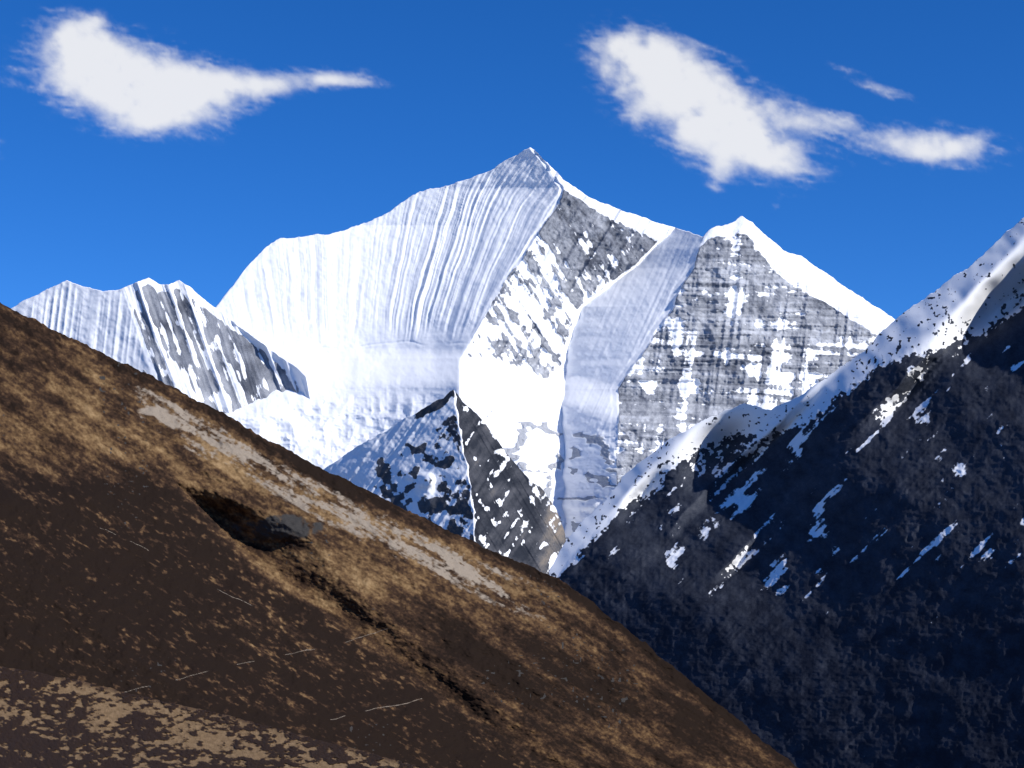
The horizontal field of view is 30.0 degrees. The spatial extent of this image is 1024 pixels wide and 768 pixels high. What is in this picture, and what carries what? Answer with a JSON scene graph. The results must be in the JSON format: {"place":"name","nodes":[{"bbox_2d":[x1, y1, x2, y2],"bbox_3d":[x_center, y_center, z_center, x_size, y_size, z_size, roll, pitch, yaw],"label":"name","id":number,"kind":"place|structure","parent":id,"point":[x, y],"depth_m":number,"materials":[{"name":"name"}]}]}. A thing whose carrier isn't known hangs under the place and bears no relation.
{"place":"outdoors","nodes":[
{"label":"outdoors","id":0,"kind":"place"},
{"bbox_2d":[11,278,309,415],"bbox_3d":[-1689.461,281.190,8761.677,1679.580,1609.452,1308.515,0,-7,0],"label":"snowy ridge","id":1,"kind":"structure","parent":0,"point":[189,341],"depth_m":8783.21,"materials":[{"name":"white snow"}]},
{"bbox_2d":[0,666,421,767],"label":"terrain","id":2,"kind":"structure","parent":0,"point":[48,721],"depth_m":303.36,"materials":[{"name":"brown soil"}]},
{"bbox_2d":[0,302,797,767],"bbox_3d":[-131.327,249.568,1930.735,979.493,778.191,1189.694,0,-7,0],"label":"hillside","id":3,"kind":"structure","parent":0,"point":[164,542],"depth_m":2034.91,"materials":[{"name":"brown soil"}]},
{"bbox_2d":[323,390,565,573],"bbox_3d":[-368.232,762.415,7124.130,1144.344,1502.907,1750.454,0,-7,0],"label":"rocky peak","id":4,"kind":"structure","parent":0,"point":[448,463],"depth_m":7030.26,"materials":[{"name":"grey stone"}]},
{"bbox_2d":[0,0,1023,319],"label":"sky","id":5,"kind":"structure","parent":0,"point":[450,91],"materials":[{"name":"blue"}]},
{"bbox_2d":[48,17,979,176],"bbox_3d":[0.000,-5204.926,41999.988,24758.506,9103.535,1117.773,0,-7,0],"label":"cloud","id":6,"kind":"structure","parent":0,"point":[719,119],"depth_m":42000.00,"materials":[{"name":"white"}]},
{"bbox_2d":[215,147,894,539],"bbox_3d":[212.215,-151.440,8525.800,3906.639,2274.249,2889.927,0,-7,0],"label":"mountain","id":7,"kind":"structure","parent":0,"point":[577,351],"depth_m":8853.83,"materials":[{"name":"white snow"}]},
{"bbox_2d":[548,217,1023,767],"bbox_3d":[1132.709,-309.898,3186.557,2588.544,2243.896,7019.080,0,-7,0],"label":"mountain","id":8,"kind":"structure","parent":0,"point":[826,573],"depth_m":4531.28,"materials":[{"name":"rock"},{"name":"snow"}]}
]}

